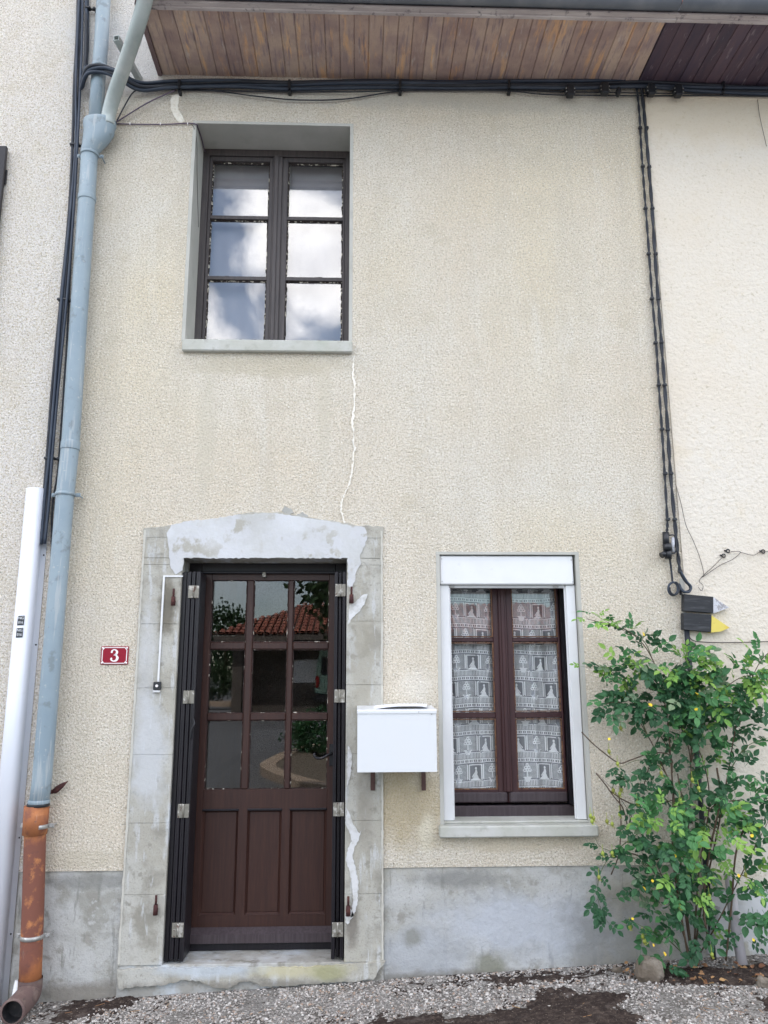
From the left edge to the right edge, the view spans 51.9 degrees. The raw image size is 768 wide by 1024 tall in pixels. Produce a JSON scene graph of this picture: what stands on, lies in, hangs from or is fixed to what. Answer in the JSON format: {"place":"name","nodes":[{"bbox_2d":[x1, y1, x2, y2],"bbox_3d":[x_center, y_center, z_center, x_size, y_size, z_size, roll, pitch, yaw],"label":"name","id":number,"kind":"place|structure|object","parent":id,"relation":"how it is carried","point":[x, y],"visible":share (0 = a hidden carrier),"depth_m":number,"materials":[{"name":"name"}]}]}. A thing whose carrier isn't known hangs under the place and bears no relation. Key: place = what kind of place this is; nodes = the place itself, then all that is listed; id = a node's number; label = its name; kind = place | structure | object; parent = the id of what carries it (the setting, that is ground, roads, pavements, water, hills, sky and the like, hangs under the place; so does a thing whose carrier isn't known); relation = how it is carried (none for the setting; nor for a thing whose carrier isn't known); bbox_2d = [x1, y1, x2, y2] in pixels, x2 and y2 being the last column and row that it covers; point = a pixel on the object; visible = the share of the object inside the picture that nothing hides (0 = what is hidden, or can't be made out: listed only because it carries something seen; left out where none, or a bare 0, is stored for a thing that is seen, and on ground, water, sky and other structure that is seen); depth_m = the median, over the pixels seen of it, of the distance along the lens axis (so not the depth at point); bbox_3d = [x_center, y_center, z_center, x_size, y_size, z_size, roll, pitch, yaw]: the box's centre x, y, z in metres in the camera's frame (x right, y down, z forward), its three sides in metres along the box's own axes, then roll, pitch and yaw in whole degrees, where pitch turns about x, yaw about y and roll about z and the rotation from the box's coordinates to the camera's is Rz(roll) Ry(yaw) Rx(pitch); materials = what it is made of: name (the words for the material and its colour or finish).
{"place":"outdoors","nodes":[
{"label":"outdoors","id":0,"kind":"place"},
{"bbox_2d":[29,995,171,1023],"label":"soil","id":1,"kind":"structure","parent":0,"point":[89,1007],"depth_m":3.91,"materials":[{"name":"soil"}]},
{"bbox_2d":[0,954,767,1023],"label":"pavement","id":2,"kind":"structure","parent":0,"point":[669,1003],"depth_m":3.81,"materials":[{"name":"grey gravel"}]},
{"bbox_2d":[12,980,17,994],"bbox_3d":[-1.854,2.440,3.965,0.035,0.158,0.066,-4,-12,16],"label":"pipe stub","id":3,"kind":"object","parent":2,"relation":"on","point":[15,987],"visible":0.16,"depth_m":3.97,"materials":[{"name":"white plastic"}]},
{"bbox_2d":[212,1002,619,1023],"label":"soil","id":4,"kind":"structure","parent":2,"relation":"on","point":[515,1015],"depth_m":3.59,"materials":[{"name":"brown soil"}]},
{"bbox_2d":[481,981,646,1023],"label":"soil","id":5,"kind":"structure","parent":4,"relation":"on","point":[597,1007],"depth_m":3.63,"materials":[{"name":"brown soil"}]},
{"bbox_2d":[394,963,636,995],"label":"soil","id":6,"kind":"structure","parent":2,"relation":"on","point":[496,979],"depth_m":4.02,"materials":[{"name":"brown soil"}]},
{"bbox_2d":[611,967,622,972],"bbox_3d":[1.199,2.354,4.056,0.059,0.028,0.042,0,-12,-2],"label":"stone","id":7,"kind":"object","parent":2,"relation":"on","point":[617,970],"visible":1,"depth_m":4.04,"materials":[{"name":"beige stone"}]},
{"bbox_2d":[634,955,663,982],"bbox_3d":[1.326,2.300,3.944,0.150,0.150,0.102,0,-12,-2],"label":"stone","id":8,"kind":"object","parent":2,"relation":"on","point":[648,968],"visible":0.72,"depth_m":3.91,"materials":[{"name":"beige stone"}]},
{"bbox_2d":[637,961,767,1001],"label":"soil","id":9,"kind":"structure","parent":2,"relation":"on","point":[745,975],"depth_m":3.91,"materials":[{"name":"brown soil"}]},
{"bbox_2d":[569,609,767,977],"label":"rose bush","id":10,"kind":"object","parent":9,"relation":"on","point":[691,711],"visible":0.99,"depth_m":4.13,"materials":[{"name":"green plant"}]},
{"bbox_2d":[706,906,719,954],"bbox_3d":[1.720,2.185,4.122,0.144,0.225,0.032,9,-15,-38],"label":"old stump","id":11,"kind":"object","parent":9,"relation":"on","point":[717,918],"visible":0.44,"depth_m":4.13,"materials":[{"name":"wood"}]},
{"bbox_2d":[724,874,747,964],"bbox_3d":[1.829,2.119,4.120,0.064,0.415,0.162,-2,-12,10],"label":"pipe","id":12,"kind":"object","parent":9,"relation":"on","point":[740,952],"visible":0.58,"depth_m":4.07,"materials":[{"name":"grey plastic"}]},
{"bbox_2d":[713,988,767,1023],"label":"soil","id":13,"kind":"structure","parent":2,"relation":"on","point":[764,1000],"depth_m":3.61,"materials":[{"name":"brown soil"}]},
{"bbox_2d":[756,975,767,988],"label":"stone","id":14,"kind":"object","parent":2,"relation":"on","point":[761,981],"visible":0.99,"depth_m":3.77,"materials":[{"name":"beige stone"}]},
{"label":"ground","id":15,"kind":"structure","parent":0,"visible":0},
{"bbox_2d":[0,0,145,998],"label":"house","id":16,"kind":"structure","parent":15,"relation":"on","point":[37,44],"depth_m":4.88,"materials":[{"name":"paint"}]},
{"bbox_2d":[0,487,48,1006],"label":"cable cover","id":17,"kind":"object","parent":16,"relation":"attached to","point":[19,703],"visible":1,"depth_m":4.26,"materials":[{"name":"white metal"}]},
{"bbox_2d":[50,260,71,555],"bbox_3d":[-1.905,0.095,4.507,0.094,4.745,0.022,0,-12,-2],"label":"cable","id":18,"kind":"object","parent":16,"relation":"attached to","point":[53,505],"visible":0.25,"depth_m":4.65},
{"bbox_2d":[40,0,83,544],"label":"cable bundle","id":19,"kind":"object","parent":16,"relation":"attached to","point":[63,301],"visible":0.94,"depth_m":4.78,"materials":[{"name":"black plastic"}]},
{"bbox_2d":[37,0,709,1002],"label":"house","id":20,"kind":"structure","parent":15,"relation":"on","point":[469,400],"depth_m":4.66,"materials":[{"name":"paint"}]},
{"bbox_2d":[0,805,56,1023],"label":"drain pipe","id":21,"kind":"object","parent":20,"relation":"attached to","point":[18,1005],"visible":1,"depth_m":4.00,"materials":[{"name":"metal"}]},
{"bbox_2d":[50,781,67,793],"bbox_3d":[-1.743,1.468,4.208,0.104,0.069,0.062,-9,-15,36],"label":"shutter stop","id":22,"kind":"object","parent":20,"relation":"attached to","point":[57,788],"visible":0.88,"depth_m":4.20,"materials":[{"name":"metal"}]},
{"bbox_2d":[27,0,115,807],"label":"downpipe","id":23,"kind":"object","parent":20,"relation":"attached to","point":[99,130],"visible":0.88,"depth_m":4.53,"materials":[{"name":"grey plastic"}]},
{"bbox_2d":[100,646,128,664],"bbox_3d":[-1.496,0.796,4.384,0.152,0.100,0.010,0,-12,-2],"label":"house number plate","id":24,"kind":"object","parent":20,"relation":"attached to","point":[114,655],"visible":1,"depth_m":4.38,"materials":[{"name":"red metal"}]},
{"bbox_2d":[116,91,135,123],"bbox_3d":[-1.655,-2.604,5.080,0.152,0.276,0.011,0,-12,1],"label":"cable","id":25,"kind":"object","parent":20,"relation":"attached to","point":[125,105],"visible":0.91,"depth_m":5.08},
{"bbox_2d":[101,0,152,124],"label":"gutter outlet pipe","id":26,"kind":"object","parent":20,"relation":"attached to","point":[131,46],"visible":0.94,"depth_m":4.76,"materials":[{"name":"metal"}]},
{"bbox_2d":[113,35,141,80],"bbox_3d":[-1.615,-2.858,4.987,0.035,0.049,0.336,-2,-12,7],"label":"square tube","id":27,"kind":"object","parent":20,"relation":"attached to","point":[119,43],"visible":0.7,"depth_m":5.02,"materials":[{"name":"metal"}]},
{"bbox_2d":[116,89,175,121],"bbox_3d":[-1.542,-2.611,5.085,0.391,0.264,0.012,0,-12,-1],"label":"cable","id":28,"kind":"object","parent":20,"relation":"attached to","point":[145,104],"visible":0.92,"depth_m":5.08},
{"bbox_2d":[153,895,157,915],"bbox_3d":[-1.188,2.050,4.130,0.026,0.095,0.072,0,-12,-2],"label":"shutter pintle","id":29,"kind":"object","parent":20,"relation":"attached to","point":[155,910],"visible":1,"depth_m":4.10,"materials":[{"name":"metal"}]},
{"bbox_2d":[153,682,161,692],"bbox_3d":[-1.248,0.963,4.340,0.043,0.058,0.026,0,-12,-2],"label":"doorbell","id":30,"kind":"object","parent":20,"relation":"attached to","point":[156,687],"visible":1,"depth_m":4.34,"materials":[{"name":"black plastic"}]},
{"bbox_2d":[117,122,204,226],"bbox_3d":[-1.414,-2.202,5.040,0.586,0.616,0.227,6,-13,-27],"label":"cable","id":31,"kind":"object","parent":20,"relation":"attached to","point":[160,124],"visible":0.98,"depth_m":5.08,"materials":[{"name":"beige plastic"}]},
{"bbox_2d":[157,575,182,681],"bbox_3d":[-1.196,0.648,4.418,0.110,0.589,0.007,0,-12,-2],"label":"cable trunking","id":32,"kind":"object","parent":20,"relation":"attached to","point":[160,640],"visible":1,"depth_m":4.42,"materials":[{"name":"white plastic"}]},
{"bbox_2d":[171,589,175,605],"bbox_3d":[-1.185,0.483,4.461,0.026,0.095,0.072,0,-12,-2],"label":"shutter pintle","id":33,"kind":"object","parent":20,"relation":"attached to","point":[173,601],"visible":1,"depth_m":4.43,"materials":[{"name":"metal"}]},
{"bbox_2d":[206,165,268,339],"bbox_3d":[-0.971,-1.696,5.302,0.480,1.460,0.012,0,-12,-2],"label":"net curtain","id":34,"kind":"object","parent":20,"relation":"hanging from","point":[236,311],"visible":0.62,"depth_m":5.31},
{"bbox_2d":[181,120,352,353],"bbox_3d":[-0.717,-1.715,5.092,1.037,1.598,0.355,0,-12,-2],"label":"upper window","id":35,"kind":"structure","parent":20,"relation":"in","point":[279,146],"depth_m":5.18,"materials":[{"name":"brown wood"}]},
{"bbox_2d":[190,563,346,950],"bbox_3d":[-0.687,1.347,4.519,0.938,2.119,0.126,0,-12,-2],"label":"door","id":36,"kind":"structure","parent":20,"relation":"in","point":[273,909],"depth_m":4.44,"materials":[{"name":"brown wood"}]},
{"bbox_2d":[285,166,341,340],"bbox_3d":[-0.461,-1.694,5.319,0.480,1.460,0.012,0,-12,-2],"label":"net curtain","id":37,"kind":"object","parent":20,"relation":"hanging from","point":[313,311],"visible":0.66,"depth_m":5.33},
{"bbox_2d":[346,896,350,916],"bbox_3d":[-0.188,2.071,4.160,0.026,0.095,0.072,0,-12,-2],"label":"shutter pintle","id":38,"kind":"object","parent":20,"relation":"attached to","point":[348,911],"visible":1,"depth_m":4.13,"materials":[{"name":"metal"}]},
{"bbox_2d":[349,586,353,603],"bbox_3d":[-0.185,0.475,4.497,0.026,0.095,0.072,0,-12,-2],"label":"shutter pintle","id":39,"kind":"object","parent":20,"relation":"attached to","point":[351,599],"visible":1,"depth_m":4.46,"materials":[{"name":"metal"}]},
{"bbox_2d":[357,705,436,790],"bbox_3d":[0.062,1.261,4.184,0.412,0.449,0.296,0,-12,-2],"label":"mailbox","id":40,"kind":"object","parent":20,"relation":"attached to","point":[398,739],"visible":1,"depth_m":4.06,"materials":[{"name":"metal"}]},
{"bbox_2d":[374,703,426,708],"bbox_3d":[0.087,1.042,4.229,0.305,0.025,0.190,0,-12,-2],"label":"leaflet","id":41,"kind":"object","parent":40,"relation":"on","point":[391,705],"visible":1,"depth_m":4.22,"materials":[{"name":"paper"}]},
{"bbox_2d":[79,0,767,98],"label":"cable bundle","id":42,"kind":"object","parent":20,"relation":"attached to","point":[569,87],"visible":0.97,"depth_m":5.17,"materials":[{"name":"black plastic"}]},
{"bbox_2d":[181,89,767,100],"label":"cable","id":43,"kind":"object","parent":42,"relation":"attached to","point":[444,90],"visible":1,"depth_m":5.18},
{"bbox_2d":[635,88,669,531],"bbox_3d":[1.669,-1.341,4.936,0.057,3.005,0.045,0,-12,-2],"label":"twisted cable","id":44,"kind":"object","parent":42,"relation":"hanging from","point":[655,342],"visible":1,"depth_m":4.89,"materials":[{"name":"black plastic"}]},
{"bbox_2d":[659,532,679,595],"bbox_3d":[1.645,0.299,4.561,0.108,0.373,0.051,5,-13,-22],"label":"cable connector","id":45,"kind":"object","parent":44,"relation":"hanging from","point":[668,549],"visible":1,"depth_m":4.56,"materials":[{"name":"black plastic"}]},
{"bbox_2d":[640,88,691,594],"bbox_3d":[1.727,-1.166,4.893,0.079,3.361,0.061,0,-12,-2],"label":"twisted cable","id":46,"kind":"object","parent":42,"relation":"hanging from","point":[667,429],"visible":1,"depth_m":4.84,"materials":[{"name":"black plastic"}]},
{"bbox_2d":[201,89,725,93],"bbox_3d":[0.838,-2.771,5.202,4.323,0.088,0.016,0,-12,-2],"label":"cable","id":47,"kind":"object","parent":20,"relation":"attached to","point":[418,89],"visible":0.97,"depth_m":5.17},
{"bbox_2d":[450,589,495,787],"bbox_3d":[0.512,1.026,4.671,0.345,1.264,0.035,0,-12,-2],"label":"lace curtain","id":48,"kind":"object","parent":20,"relation":"hanging from","point":[473,668],"visible":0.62,"depth_m":4.66,"materials":[{"name":"white fabric"}]},
{"bbox_2d":[436,552,598,837],"bbox_3d":[0.717,1.011,4.523,0.856,1.551,0.310,0,-12,-2],"label":"lower window","id":49,"kind":"structure","parent":20,"relation":"in","point":[519,819],"depth_m":4.51,"materials":[{"name":"brown wood"}]},
{"bbox_2d":[512,589,562,787],"bbox_3d":[0.900,1.027,4.684,0.350,1.265,0.035,0,-12,-2],"label":"lace curtain","id":50,"kind":"object","parent":20,"relation":"hanging from","point":[527,777],"visible":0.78,"depth_m":4.68,"materials":[{"name":"white fabric"}]},
{"bbox_2d":[679,578,702,861],"bbox_3d":[1.730,1.138,4.424,0.025,1.536,0.010,0,-12,-2],"label":"corner strip","id":51,"kind":"object","parent":20,"relation":"attached to","point":[681,581],"visible":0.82,"depth_m":4.56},
{"bbox_2d":[639,0,767,956],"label":"house","id":52,"kind":"structure","parent":15,"relation":"on","point":[709,166],"depth_m":4.88,"materials":[{"name":"paint"}]},
{"bbox_2d":[676,486,703,577],"bbox_3d":[1.795,0.111,4.627,0.124,0.551,0.011,0,-12,-2],"label":"wire","id":53,"kind":"object","parent":52,"relation":"attached to","point":[690,535],"visible":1,"depth_m":4.62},
{"bbox_2d":[684,630,715,959],"bbox_3d":[1.744,1.542,4.322,0.062,1.783,0.029,0,-12,-2],"label":"conduit","id":54,"kind":"object","parent":52,"relation":"attached to","point":[699,781],"visible":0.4,"depth_m":4.30,"materials":[{"name":"black plastic"}]},
{"bbox_2d":[681,613,728,632],"bbox_3d":[1.831,0.633,4.508,0.265,0.112,0.044,0,-12,-2],"label":"pencil shaped plaque","id":55,"kind":"object","parent":52,"relation":"attached to","point":[709,623],"visible":1,"depth_m":4.49,"materials":[{"name":"black paint"}]},
{"bbox_2d":[681,594,728,613],"bbox_3d":[1.841,0.529,4.531,0.261,0.111,0.044,0,-12,-2],"label":"pencil shaped plaque","id":56,"kind":"object","parent":52,"relation":"attached to","point":[701,604],"visible":1,"depth_m":4.51,"materials":[{"name":"black paint"}]},
{"bbox_2d":[690,638,767,642],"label":"wire","id":57,"kind":"object","parent":52,"relation":"attached to","point":[725,642],"visible":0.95,"depth_m":4.49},
{"bbox_3d":[2.006,0.229,4.623,0.036,0.027,0.024,0,-12,-2],"label":"wall hook","id":58,"kind":"object","parent":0,"visible":0},
{"bbox_2d":[703,551,740,576],"bbox_3d":[1.964,0.303,4.595,0.236,0.154,0.008,0,-12,0],"label":"wire","id":59,"kind":"object","parent":58,"relation":"attached to","point":[725,562],"visible":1,"depth_m":4.59,"materials":[{"name":"grey metal"}]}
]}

